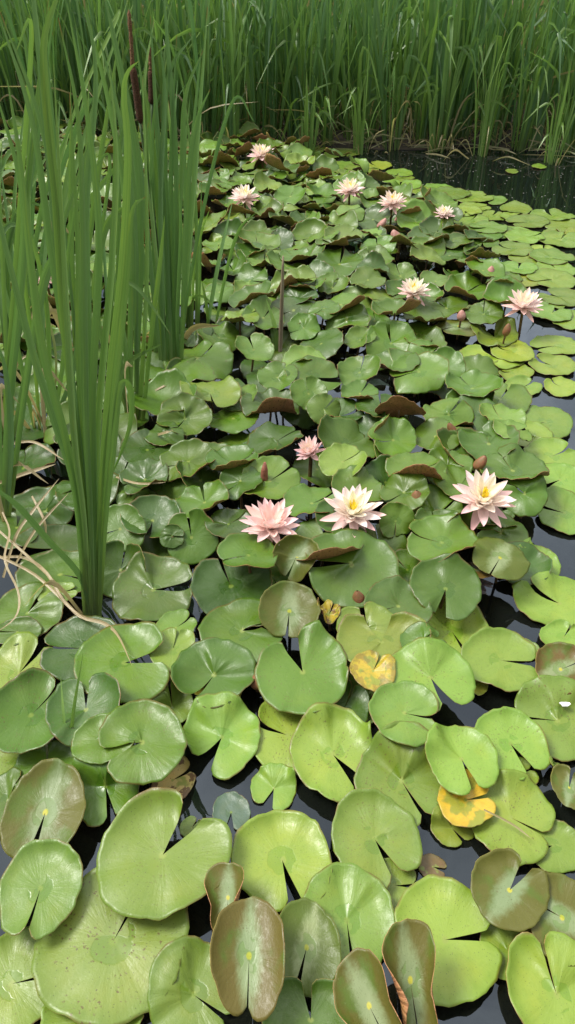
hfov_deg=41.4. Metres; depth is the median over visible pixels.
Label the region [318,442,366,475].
lily pad
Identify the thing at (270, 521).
water lily
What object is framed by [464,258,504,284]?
lily pad
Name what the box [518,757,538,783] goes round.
lily pad
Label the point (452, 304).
lily pad
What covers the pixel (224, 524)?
lily pad
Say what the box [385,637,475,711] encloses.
lily pad
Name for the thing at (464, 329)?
lily pad
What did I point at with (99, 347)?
lily pad
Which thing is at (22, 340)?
lily pad
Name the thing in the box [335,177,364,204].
water lily
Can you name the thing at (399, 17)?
reed plant
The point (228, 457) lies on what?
lily pad
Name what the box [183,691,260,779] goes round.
lily pad
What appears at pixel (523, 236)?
lily pad
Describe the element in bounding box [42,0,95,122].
reed plant
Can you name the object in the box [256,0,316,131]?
reed plant
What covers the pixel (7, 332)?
cattail plant
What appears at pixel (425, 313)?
lily pad
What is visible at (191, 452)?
lily pad
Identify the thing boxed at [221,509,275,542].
lily pad
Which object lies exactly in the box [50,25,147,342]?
cattail plant
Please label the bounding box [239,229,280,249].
lily pad
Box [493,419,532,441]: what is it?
lily pad
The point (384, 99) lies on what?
reed plant
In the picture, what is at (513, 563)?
lily pad
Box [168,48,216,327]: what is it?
cattail plant
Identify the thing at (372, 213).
lily pad
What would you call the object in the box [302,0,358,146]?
reed plant
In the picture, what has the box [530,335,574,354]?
lily pad
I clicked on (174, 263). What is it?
cattail plant
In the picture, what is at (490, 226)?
lily pad
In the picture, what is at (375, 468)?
lily pad
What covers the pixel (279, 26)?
reed plant
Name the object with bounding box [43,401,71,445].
lily pad
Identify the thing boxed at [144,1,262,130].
reed plant
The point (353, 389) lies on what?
lily pad
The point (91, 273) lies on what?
lily pad
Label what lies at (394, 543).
lily pad
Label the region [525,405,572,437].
lily pad
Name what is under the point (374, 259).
lily pad
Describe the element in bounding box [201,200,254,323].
cattail plant
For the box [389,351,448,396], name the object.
lily pad
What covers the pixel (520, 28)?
reed plant
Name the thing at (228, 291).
lily pad
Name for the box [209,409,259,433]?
lily pad
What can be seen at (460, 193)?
lily pad
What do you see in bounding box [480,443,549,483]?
lily pad
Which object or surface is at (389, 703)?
lily pad
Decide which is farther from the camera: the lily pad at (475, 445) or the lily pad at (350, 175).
the lily pad at (350, 175)
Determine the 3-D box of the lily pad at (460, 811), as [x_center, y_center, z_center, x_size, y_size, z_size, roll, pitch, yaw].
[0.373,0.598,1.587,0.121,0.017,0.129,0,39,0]
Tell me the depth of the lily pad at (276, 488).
2.32 m
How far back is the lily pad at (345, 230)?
3.97 m
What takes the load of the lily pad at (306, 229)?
in the water
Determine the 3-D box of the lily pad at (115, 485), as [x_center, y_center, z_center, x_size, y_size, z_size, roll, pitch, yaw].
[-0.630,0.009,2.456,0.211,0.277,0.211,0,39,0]
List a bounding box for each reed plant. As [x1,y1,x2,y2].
[0,0,22,126]
[0,0,26,113]
[0,0,36,117]
[0,0,67,113]
[0,0,79,118]
[0,0,187,115]
[0,16,36,130]
[6,0,71,121]
[7,1,23,108]
[8,3,47,78]
[11,0,47,90]
[12,0,70,138]
[19,0,91,69]
[24,0,73,123]
[27,0,121,134]
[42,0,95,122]
[51,0,131,142]
[58,0,134,121]
[60,0,177,135]
[65,0,134,117]
[78,0,160,131]
[92,0,143,131]
[112,0,252,138]
[116,0,198,140]
[124,0,186,73]
[131,0,171,112]
[138,0,279,125]
[141,0,188,78]
[141,0,188,97]
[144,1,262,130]
[148,0,252,140]
[151,0,244,141]
[153,0,213,129]
[153,0,307,125]
[162,0,236,131]
[179,0,278,156]
[179,0,286,142]
[187,0,221,118]
[198,0,281,123]
[206,0,284,139]
[211,0,292,136]
[220,0,327,141]
[237,0,308,133]
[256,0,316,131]
[256,0,410,108]
[258,0,329,148]
[260,0,318,115]
[261,0,299,126]
[263,0,331,125]
[269,0,325,156]
[274,2,356,108]
[296,5,396,145]
[297,0,372,116]
[299,0,419,144]
[302,0,351,131]
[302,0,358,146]
[312,0,372,121]
[316,0,392,129]
[316,0,424,131]
[329,0,391,129]
[330,0,437,121]
[348,0,459,151]
[352,0,442,134]
[380,0,411,120]
[381,0,510,150]
[381,0,573,132]
[384,0,417,118]
[388,0,556,142]
[391,0,477,133]
[392,0,469,53]
[394,0,456,146]
[399,0,478,134]
[438,0,503,149]
[440,0,497,106]
[459,0,574,151]
[465,0,541,152]
[468,0,526,122]
[471,0,535,129]
[474,0,540,123]
[477,0,530,124]
[485,0,574,150]
[485,4,537,123]
[490,0,548,135]
[503,0,567,130]
[515,9,574,135]
[516,0,569,125]
[518,0,572,124]
[518,0,573,119]
[523,0,574,142]
[528,2,574,153]
[533,0,574,139]
[539,0,573,68]
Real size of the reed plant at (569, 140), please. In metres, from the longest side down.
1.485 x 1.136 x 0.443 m
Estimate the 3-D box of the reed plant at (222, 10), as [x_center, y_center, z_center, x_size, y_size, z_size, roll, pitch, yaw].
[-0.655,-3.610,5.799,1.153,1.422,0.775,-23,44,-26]
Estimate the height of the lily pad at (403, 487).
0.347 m
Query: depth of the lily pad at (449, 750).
1.64 m
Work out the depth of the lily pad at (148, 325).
3.22 m
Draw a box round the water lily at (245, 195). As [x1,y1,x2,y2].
[229,184,259,216]
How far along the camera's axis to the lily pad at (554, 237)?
4.30 m
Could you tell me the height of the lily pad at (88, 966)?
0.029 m
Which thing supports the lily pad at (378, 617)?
on the water
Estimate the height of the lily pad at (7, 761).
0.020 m
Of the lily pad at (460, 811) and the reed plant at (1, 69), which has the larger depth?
the reed plant at (1, 69)
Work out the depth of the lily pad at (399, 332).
3.13 m
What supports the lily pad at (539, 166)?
on the water
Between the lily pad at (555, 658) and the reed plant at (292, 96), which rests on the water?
the lily pad at (555, 658)
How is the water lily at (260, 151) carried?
in the water
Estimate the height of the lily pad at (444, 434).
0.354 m
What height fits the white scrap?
0.003 m
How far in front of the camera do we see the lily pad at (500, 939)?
1.40 m
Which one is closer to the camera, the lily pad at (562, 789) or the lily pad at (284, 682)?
the lily pad at (562, 789)
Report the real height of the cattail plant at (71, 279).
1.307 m
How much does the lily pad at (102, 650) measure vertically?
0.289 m
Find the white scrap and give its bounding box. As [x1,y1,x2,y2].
[559,702,570,706]
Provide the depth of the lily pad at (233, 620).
1.92 m
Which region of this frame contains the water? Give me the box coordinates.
[0,134,574,1023]
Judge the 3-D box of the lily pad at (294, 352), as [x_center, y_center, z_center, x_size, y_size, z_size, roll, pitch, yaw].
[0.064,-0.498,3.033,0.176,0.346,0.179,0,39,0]
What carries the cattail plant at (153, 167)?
on the water
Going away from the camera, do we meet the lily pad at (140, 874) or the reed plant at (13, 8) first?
the lily pad at (140, 874)
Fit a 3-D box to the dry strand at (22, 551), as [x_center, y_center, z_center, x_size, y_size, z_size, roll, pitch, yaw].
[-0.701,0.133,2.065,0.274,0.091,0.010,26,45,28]
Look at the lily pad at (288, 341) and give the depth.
3.23 m
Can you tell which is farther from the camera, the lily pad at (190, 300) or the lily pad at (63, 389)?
the lily pad at (190, 300)
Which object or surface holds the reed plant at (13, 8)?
in the water
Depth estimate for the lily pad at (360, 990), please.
1.25 m
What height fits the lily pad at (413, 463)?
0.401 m
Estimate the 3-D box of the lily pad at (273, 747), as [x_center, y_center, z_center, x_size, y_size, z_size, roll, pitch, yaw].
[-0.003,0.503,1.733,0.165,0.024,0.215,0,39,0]
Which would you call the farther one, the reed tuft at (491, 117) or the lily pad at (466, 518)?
the reed tuft at (491, 117)
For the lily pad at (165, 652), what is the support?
on the water
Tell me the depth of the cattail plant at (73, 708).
1.67 m
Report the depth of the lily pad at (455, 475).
2.34 m
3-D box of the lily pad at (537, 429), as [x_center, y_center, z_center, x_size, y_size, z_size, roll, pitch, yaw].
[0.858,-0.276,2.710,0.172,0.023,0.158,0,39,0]
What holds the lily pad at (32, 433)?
on the water
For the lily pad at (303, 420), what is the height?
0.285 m
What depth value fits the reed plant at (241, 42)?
5.89 m
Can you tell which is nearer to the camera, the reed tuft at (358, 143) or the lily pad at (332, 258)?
the lily pad at (332, 258)
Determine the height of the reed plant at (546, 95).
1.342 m
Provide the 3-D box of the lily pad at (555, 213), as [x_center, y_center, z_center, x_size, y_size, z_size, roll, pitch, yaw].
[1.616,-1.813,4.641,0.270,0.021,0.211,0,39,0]
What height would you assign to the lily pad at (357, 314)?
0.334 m
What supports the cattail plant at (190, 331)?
on the water
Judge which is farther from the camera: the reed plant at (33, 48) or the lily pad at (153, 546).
the reed plant at (33, 48)
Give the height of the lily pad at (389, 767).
0.077 m
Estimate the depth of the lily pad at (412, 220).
4.25 m
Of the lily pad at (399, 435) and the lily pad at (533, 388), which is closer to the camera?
the lily pad at (399, 435)
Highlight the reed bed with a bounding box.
[2,0,573,115]
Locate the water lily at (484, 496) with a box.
[450,468,515,533]
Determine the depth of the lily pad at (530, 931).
1.41 m
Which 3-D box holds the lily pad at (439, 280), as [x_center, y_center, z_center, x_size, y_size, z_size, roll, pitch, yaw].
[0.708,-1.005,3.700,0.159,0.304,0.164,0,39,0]
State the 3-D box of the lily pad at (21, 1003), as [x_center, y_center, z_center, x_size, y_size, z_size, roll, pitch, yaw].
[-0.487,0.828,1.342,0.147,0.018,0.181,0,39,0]
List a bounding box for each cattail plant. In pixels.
[0,0,79,374]
[0,0,98,444]
[0,0,144,616]
[0,12,49,521]
[0,70,78,439]
[1,0,127,323]
[30,0,121,350]
[36,9,140,268]
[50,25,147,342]
[61,655,82,727]
[83,0,168,428]
[106,0,209,360]
[127,47,177,351]
[133,6,253,345]
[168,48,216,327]
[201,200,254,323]
[266,299,278,350]
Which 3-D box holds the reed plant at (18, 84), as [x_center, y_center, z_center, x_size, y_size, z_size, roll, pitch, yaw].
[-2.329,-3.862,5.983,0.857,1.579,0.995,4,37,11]
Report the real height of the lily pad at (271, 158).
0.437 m
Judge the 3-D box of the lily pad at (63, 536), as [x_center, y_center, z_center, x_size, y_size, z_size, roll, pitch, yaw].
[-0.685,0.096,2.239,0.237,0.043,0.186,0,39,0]
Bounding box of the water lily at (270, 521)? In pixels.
[239,497,299,545]
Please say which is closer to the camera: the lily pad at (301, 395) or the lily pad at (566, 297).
the lily pad at (301, 395)
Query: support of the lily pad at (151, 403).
on the water
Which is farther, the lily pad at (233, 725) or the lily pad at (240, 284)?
the lily pad at (240, 284)
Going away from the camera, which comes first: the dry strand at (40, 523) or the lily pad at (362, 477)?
the dry strand at (40, 523)
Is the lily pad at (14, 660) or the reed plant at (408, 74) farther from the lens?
the reed plant at (408, 74)
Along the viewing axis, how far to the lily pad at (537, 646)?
1.96 m
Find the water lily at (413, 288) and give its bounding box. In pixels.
[397,278,430,320]
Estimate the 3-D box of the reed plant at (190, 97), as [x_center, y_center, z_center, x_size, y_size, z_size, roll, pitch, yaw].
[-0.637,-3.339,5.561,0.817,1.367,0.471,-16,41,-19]
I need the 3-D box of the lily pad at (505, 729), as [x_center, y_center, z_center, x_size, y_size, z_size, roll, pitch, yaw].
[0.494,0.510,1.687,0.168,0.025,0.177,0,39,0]
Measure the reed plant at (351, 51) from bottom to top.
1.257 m
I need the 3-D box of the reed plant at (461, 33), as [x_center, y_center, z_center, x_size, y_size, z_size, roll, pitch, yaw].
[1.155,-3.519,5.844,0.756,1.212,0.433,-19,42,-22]
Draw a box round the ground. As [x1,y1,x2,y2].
[0,3,573,152]
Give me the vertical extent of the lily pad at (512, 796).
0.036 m
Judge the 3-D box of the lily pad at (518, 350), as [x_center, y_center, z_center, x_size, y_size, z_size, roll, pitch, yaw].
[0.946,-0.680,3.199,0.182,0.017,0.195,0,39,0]
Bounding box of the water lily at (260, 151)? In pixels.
[248,143,273,167]
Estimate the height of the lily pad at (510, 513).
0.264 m
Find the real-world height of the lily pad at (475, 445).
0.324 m
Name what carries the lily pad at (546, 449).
on the water
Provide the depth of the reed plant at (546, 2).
5.96 m
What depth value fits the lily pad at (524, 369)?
3.10 m
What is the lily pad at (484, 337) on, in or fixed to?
on the water
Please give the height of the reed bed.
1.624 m
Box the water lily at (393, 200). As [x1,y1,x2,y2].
[376,190,406,234]
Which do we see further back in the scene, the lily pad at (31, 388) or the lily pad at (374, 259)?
the lily pad at (374, 259)
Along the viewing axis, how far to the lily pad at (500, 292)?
3.43 m
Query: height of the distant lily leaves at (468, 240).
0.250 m
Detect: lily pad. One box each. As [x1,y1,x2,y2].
[0,323,25,342]
[0,348,25,369]
[0,506,43,549]
[0,581,63,636]
[0,616,41,645]
[0,631,51,687]
[0,667,55,753]
[0,739,51,774]
[0,758,85,857]
[0,766,20,819]
[0,839,82,939]
[0,926,43,1023]
[2,402,46,441]
[11,740,72,785]
[12,483,73,525]
[14,373,56,406]
[15,524,77,561]
[15,549,80,592]
[16,443,55,479]
[20,327,58,350]
[31,868,189,1023]
[37,582,77,600]
[39,615,115,680]
[40,1005,143,1023]
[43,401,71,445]
[45,672,120,746]
[46,380,76,411]
[51,329,73,360]
[52,358,75,385]
[53,419,121,464]
[55,473,119,510]
[68,269,92,299]
[71,712,134,763]
[72,736,139,826]
[74,229,109,250]
[74,621,169,702]
[90,183,121,206]
[90,252,115,276]
[90,263,115,276]
[96,381,105,409]
[96,787,231,920]
[97,345,140,375]
[98,340,108,359]
[98,699,187,784]
[102,394,148,427]
[102,412,136,439]
[103,540,145,597]
[106,503,145,551]
[112,551,192,620]
[114,456,126,479]
[115,480,149,503]
[119,428,171,461]
[119,457,168,494]
[120,495,180,537]
[122,355,165,392]
[123,532,189,566]
[125,313,141,344]
[126,301,165,335]
[133,341,152,356]
[134,367,196,415]
[140,328,149,342]
[140,478,185,499]
[145,421,183,445]
[147,935,229,1023]
[149,627,194,671]
[151,290,192,305]
[151,680,193,722]
[151,756,195,798]
[156,392,212,439]
[156,609,196,645]
[159,438,214,481]
[159,524,183,548]
[163,339,233,381]
[167,508,218,564]
[170,637,255,707]
[175,479,228,517]
[176,460,228,498]
[179,327,212,346]
[179,375,241,417]
[179,816,200,836]
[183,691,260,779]
[190,556,272,613]
[191,281,210,304]
[194,678,241,696]
[197,321,239,351]
[198,598,281,663]
[204,508,249,538]
[204,862,243,929]
[205,283,233,306]
[205,444,258,488]
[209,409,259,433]
[210,896,284,1021]
[212,791,250,829]
[213,217,242,237]
[217,533,277,573]
[219,463,262,508]
[220,308,259,335]
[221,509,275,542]
[222,384,257,410]
[228,280,274,329]
[231,809,332,911]
[232,262,267,283]
[234,280,254,290]
[235,332,274,371]
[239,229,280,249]
[240,387,299,421]
[241,294,284,334]
[242,455,300,501]
[246,251,277,268]
[247,421,303,455]
[250,763,296,809]
[254,620,348,714]
[255,701,302,774]
[257,360,297,390]
[258,580,320,638]
[262,976,345,1023]
[264,149,299,180]
[268,296,315,326]
[268,329,302,361]
[273,185,306,206]
[273,534,319,582]
[277,283,317,303]
[279,897,341,997]
[280,406,315,429]
[282,344,325,366]
[283,483,334,519]
[284,264,315,282]
[284,355,341,390]
[287,312,320,340]
[289,375,327,409]
[289,702,371,802]
[292,217,327,245]
[292,448,332,487]
[294,517,362,566]
[300,327,343,359]
[303,862,394,962]
[305,528,398,607]
[306,393,340,424]
[308,151,338,159]
[308,299,339,330]
[314,500,367,532]
[315,272,348,296]
[316,247,363,278]
[317,597,340,631]
[318,414,378,460]
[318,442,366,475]
[324,223,362,253]
[325,303,370,339]
[326,397,363,420]
[331,465,382,501]
[331,788,422,888]
[333,170,365,190]
[333,947,401,1023]
[334,168,367,174]
[335,679,369,721]
[336,161,354,169]
[336,601,392,640]
[336,611,430,668]
[337,354,380,384]
[341,379,378,412]
[344,164,378,172]
[344,325,376,355]
[344,660,373,723]
[349,650,395,691]
[350,265,385,288]
[353,409,388,438]
[354,720,439,826]
[355,250,389,272]
[355,394,409,419]
[358,201,390,228]
[364,575,432,622]
[365,319,416,370]
[365,454,397,502]
[366,524,406,564]
[367,415,416,455]
[368,680,438,746]
[369,160,391,169]
[371,298,421,339]
[375,396,425,417]
[376,348,419,385]
[379,471,429,509]
[379,502,414,537]
[382,179,421,188]
[382,918,437,1023]
[383,858,415,911]
[385,275,421,298]
[385,451,446,479]
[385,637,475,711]
[386,262,416,279]
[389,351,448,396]
[394,874,502,1007]
[395,549,419,581]
[396,198,431,228]
[400,621,446,646]
[402,304,446,322]
[406,236,445,269]
[407,338,441,353]
[407,514,478,561]
[409,552,481,620]
[410,244,445,270]
[413,484,463,522]
[414,507,461,539]
[415,417,459,449]
[419,853,446,876]
[420,184,457,208]
[420,270,448,286]
[423,296,470,322]
[423,397,474,425]
[425,722,498,795]
[426,447,472,484]
[427,186,470,198]
[428,596,488,653]
[430,805,474,846]
[432,345,465,376]
[433,459,474,495]
[436,319,478,336]
[436,427,491,475]
[437,769,495,827]
[444,271,486,300]
[445,368,502,396]
[446,500,502,528]
[450,393,497,430]
[453,190,493,201]
[458,420,519,459]
[459,342,525,369]
[461,354,500,378]
[461,626,537,691]
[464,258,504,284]
[464,300,503,325]
[468,562,493,578]
[468,769,555,865]
[469,220,507,232]
[470,315,518,346]
[470,848,549,931]
[472,537,530,582]
[474,681,487,695]
[474,706,550,779]
[476,512,529,547]
[479,403,526,429]
[479,924,527,979]
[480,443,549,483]
[482,275,526,314]
[489,509,517,532]
[491,241,533,255]
[491,340,534,361]
[493,359,534,379]
[493,382,531,411]
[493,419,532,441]
[500,200,531,213]
[502,261,537,273]
[502,474,547,518]
[504,228,544,243]
[505,169,518,173]
[505,214,549,227]
[505,374,542,394]
[506,931,574,1023]
[507,541,552,584]
[512,571,574,629]
[514,675,574,761]
[518,420,552,446]
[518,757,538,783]
[519,537,560,575]
[523,437,574,465]
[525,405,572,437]
[525,638,539,652]
[525,819,574,872]
[526,268,574,287]
[527,928,547,962]
[528,353,574,374]
[529,248,574,264]
[530,208,574,220]
[530,304,572,320]
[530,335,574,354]
[531,872,574,966]
[532,163,546,168]
[535,641,574,694]
[538,287,574,306]
[538,486,574,534]
[539,230,574,247]
[539,619,574,644]
[544,376,574,396]
[544,462,574,492]
[549,756,558,767]
[551,764,574,809]
[552,310,574,329]
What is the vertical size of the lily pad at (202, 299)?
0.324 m
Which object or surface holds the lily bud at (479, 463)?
on the water
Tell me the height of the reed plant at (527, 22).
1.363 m
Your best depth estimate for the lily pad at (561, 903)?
1.40 m
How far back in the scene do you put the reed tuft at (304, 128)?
5.60 m
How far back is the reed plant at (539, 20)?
5.92 m
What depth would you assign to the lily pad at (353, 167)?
5.46 m
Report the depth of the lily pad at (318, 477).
2.49 m
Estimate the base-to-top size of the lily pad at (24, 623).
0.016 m
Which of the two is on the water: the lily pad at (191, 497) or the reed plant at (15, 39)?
the lily pad at (191, 497)
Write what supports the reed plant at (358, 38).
in the water
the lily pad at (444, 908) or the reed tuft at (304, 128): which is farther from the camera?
the reed tuft at (304, 128)
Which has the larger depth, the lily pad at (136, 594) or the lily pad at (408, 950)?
the lily pad at (136, 594)
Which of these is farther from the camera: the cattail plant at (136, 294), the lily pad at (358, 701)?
the cattail plant at (136, 294)
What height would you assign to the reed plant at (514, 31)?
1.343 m
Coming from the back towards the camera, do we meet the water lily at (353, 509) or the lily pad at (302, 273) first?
the lily pad at (302, 273)
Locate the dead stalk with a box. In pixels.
[278,256,283,351]
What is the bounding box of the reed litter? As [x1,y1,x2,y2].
[2,98,574,158]
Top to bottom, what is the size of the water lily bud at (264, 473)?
0.290 m
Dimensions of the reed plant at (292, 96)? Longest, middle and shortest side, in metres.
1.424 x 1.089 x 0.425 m
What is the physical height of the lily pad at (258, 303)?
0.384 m
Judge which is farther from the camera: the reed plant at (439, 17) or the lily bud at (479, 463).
the reed plant at (439, 17)
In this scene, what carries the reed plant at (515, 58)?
in the water
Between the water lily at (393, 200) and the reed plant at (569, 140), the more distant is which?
the reed plant at (569, 140)
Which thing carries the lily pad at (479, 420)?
in the water
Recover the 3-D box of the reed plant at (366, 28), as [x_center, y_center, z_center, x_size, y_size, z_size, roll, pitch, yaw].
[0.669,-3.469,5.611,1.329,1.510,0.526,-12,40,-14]
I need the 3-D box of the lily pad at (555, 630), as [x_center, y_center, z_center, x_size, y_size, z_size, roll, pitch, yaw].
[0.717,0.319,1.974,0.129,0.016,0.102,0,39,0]
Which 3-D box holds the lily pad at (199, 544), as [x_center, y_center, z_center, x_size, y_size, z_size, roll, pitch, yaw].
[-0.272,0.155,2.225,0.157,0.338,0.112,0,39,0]
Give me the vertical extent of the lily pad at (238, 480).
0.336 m
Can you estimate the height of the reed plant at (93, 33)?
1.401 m
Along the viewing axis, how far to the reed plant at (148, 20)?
5.72 m
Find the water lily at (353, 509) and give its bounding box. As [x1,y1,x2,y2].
[320,484,385,537]
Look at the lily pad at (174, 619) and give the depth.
1.95 m
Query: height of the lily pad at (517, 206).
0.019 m
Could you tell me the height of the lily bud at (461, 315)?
0.245 m
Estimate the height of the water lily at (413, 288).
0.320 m
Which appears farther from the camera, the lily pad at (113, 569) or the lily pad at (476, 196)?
the lily pad at (476, 196)
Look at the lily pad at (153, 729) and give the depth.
1.64 m
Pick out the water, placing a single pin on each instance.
(496, 606)
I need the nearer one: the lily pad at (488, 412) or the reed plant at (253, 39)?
the lily pad at (488, 412)
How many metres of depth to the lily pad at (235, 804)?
1.61 m
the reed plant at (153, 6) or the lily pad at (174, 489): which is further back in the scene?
the reed plant at (153, 6)
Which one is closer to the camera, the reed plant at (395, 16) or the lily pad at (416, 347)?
the lily pad at (416, 347)
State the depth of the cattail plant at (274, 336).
3.18 m
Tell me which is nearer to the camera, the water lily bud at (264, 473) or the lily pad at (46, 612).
the lily pad at (46, 612)
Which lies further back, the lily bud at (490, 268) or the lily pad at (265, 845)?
the lily bud at (490, 268)
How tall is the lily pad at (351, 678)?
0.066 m
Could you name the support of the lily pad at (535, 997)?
on the water
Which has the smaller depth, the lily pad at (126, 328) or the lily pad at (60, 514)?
the lily pad at (60, 514)
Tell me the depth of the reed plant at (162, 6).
5.90 m
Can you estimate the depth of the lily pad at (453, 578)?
2.01 m
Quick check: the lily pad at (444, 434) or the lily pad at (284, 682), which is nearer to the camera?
the lily pad at (284, 682)
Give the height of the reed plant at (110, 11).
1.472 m
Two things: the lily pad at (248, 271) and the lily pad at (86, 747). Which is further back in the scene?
the lily pad at (248, 271)
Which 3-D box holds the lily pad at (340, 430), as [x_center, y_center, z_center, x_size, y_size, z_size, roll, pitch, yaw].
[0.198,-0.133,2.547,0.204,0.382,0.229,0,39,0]
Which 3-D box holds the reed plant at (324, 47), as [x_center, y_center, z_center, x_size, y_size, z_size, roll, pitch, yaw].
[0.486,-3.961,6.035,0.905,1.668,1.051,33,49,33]
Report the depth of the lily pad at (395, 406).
2.57 m
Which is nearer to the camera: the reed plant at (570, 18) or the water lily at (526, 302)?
the water lily at (526, 302)
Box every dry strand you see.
[0,464,54,483]
[0,512,20,629]
[0,531,54,580]
[0,555,84,619]
[0,555,131,664]
[2,440,61,458]
[2,480,57,577]
[16,495,66,562]
[31,496,46,531]
[116,476,164,484]
[157,430,172,435]
[484,809,529,837]
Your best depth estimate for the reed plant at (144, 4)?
5.93 m
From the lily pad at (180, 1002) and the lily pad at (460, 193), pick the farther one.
the lily pad at (460, 193)
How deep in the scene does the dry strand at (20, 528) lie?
2.10 m
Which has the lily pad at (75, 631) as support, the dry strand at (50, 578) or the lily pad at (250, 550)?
the dry strand at (50, 578)
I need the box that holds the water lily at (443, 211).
[434,204,454,218]
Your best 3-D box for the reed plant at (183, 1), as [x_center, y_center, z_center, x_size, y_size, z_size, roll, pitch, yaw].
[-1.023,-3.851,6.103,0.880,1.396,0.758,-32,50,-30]
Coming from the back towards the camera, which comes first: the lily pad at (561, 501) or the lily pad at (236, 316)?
the lily pad at (236, 316)
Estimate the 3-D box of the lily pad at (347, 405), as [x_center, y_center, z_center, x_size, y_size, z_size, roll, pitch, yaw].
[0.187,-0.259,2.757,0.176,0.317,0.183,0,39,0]
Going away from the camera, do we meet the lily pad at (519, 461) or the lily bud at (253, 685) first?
the lily bud at (253, 685)
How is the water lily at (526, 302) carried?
in the water
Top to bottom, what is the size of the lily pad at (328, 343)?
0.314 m
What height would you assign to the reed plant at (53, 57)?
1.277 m
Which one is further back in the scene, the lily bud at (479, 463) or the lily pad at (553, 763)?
the lily bud at (479, 463)
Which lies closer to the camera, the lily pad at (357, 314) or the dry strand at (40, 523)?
the dry strand at (40, 523)
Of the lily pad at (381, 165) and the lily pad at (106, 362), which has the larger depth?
the lily pad at (381, 165)
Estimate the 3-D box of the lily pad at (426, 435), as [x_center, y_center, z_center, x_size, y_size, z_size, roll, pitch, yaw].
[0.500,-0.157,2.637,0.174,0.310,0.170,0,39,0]
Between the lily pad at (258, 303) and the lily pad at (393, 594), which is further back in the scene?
the lily pad at (258, 303)
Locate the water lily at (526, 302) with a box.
[501,287,542,335]
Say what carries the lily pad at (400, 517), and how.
on the water
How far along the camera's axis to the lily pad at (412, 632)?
1.85 m
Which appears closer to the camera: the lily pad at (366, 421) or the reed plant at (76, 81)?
the lily pad at (366, 421)
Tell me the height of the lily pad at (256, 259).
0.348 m
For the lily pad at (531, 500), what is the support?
on the water
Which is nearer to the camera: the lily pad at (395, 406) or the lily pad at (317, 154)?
the lily pad at (395, 406)
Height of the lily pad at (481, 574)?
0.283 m
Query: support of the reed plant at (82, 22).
in the water
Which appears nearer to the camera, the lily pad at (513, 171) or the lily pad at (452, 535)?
the lily pad at (452, 535)
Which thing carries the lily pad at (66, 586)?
on the water
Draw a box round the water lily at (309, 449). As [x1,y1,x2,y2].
[294,436,325,486]
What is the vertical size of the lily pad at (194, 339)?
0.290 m
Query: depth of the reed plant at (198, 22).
5.79 m
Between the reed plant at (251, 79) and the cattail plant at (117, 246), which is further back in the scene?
the reed plant at (251, 79)
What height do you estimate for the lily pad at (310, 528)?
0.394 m
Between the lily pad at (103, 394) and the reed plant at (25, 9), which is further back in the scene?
the reed plant at (25, 9)
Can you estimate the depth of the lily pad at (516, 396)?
2.90 m
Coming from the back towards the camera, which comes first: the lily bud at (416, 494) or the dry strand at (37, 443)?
the dry strand at (37, 443)
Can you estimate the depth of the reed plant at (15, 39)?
5.66 m
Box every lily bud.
[250,675,258,691]
[260,462,267,504]
[352,590,364,613]
[377,218,386,226]
[391,229,400,260]
[411,490,420,498]
[447,422,455,430]
[456,310,465,339]
[473,455,486,472]
[486,266,493,283]
[502,323,510,343]
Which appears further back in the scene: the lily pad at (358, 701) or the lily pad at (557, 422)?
the lily pad at (557, 422)
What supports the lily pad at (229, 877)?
on the water
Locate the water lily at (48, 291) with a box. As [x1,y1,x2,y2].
[38,278,51,294]
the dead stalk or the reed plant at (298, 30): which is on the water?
the dead stalk
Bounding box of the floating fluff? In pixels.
[279,150,574,226]
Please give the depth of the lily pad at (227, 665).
1.83 m
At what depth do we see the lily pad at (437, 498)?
2.28 m
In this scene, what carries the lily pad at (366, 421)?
in the water
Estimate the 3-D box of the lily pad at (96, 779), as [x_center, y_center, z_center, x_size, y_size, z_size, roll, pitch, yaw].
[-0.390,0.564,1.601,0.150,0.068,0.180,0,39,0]
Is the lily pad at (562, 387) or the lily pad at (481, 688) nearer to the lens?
the lily pad at (481, 688)
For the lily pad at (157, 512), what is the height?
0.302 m
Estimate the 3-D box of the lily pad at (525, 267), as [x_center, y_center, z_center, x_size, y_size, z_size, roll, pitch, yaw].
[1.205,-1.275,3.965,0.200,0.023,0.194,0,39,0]
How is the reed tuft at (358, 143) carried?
in the water
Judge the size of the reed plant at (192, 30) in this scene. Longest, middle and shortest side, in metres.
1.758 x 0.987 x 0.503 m
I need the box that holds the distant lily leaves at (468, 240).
[0,116,574,627]
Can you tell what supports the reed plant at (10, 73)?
on the ground
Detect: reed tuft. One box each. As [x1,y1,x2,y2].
[266,72,336,155]
[335,56,385,155]
[403,42,472,152]
[444,14,528,159]
[494,62,574,165]
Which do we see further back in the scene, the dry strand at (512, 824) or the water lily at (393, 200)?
the water lily at (393, 200)
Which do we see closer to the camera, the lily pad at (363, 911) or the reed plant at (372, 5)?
the lily pad at (363, 911)
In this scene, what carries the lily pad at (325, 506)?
on the water
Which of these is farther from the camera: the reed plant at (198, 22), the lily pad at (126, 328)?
the reed plant at (198, 22)
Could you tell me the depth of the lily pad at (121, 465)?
2.46 m
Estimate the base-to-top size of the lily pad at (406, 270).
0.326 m
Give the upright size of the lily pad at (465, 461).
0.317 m
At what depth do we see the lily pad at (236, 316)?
3.19 m
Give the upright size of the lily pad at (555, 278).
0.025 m
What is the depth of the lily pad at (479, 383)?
2.82 m
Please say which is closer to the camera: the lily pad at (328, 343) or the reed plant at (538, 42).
the lily pad at (328, 343)
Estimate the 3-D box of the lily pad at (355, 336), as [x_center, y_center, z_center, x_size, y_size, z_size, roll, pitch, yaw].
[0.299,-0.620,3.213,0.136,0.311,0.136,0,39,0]
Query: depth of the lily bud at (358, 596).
1.96 m

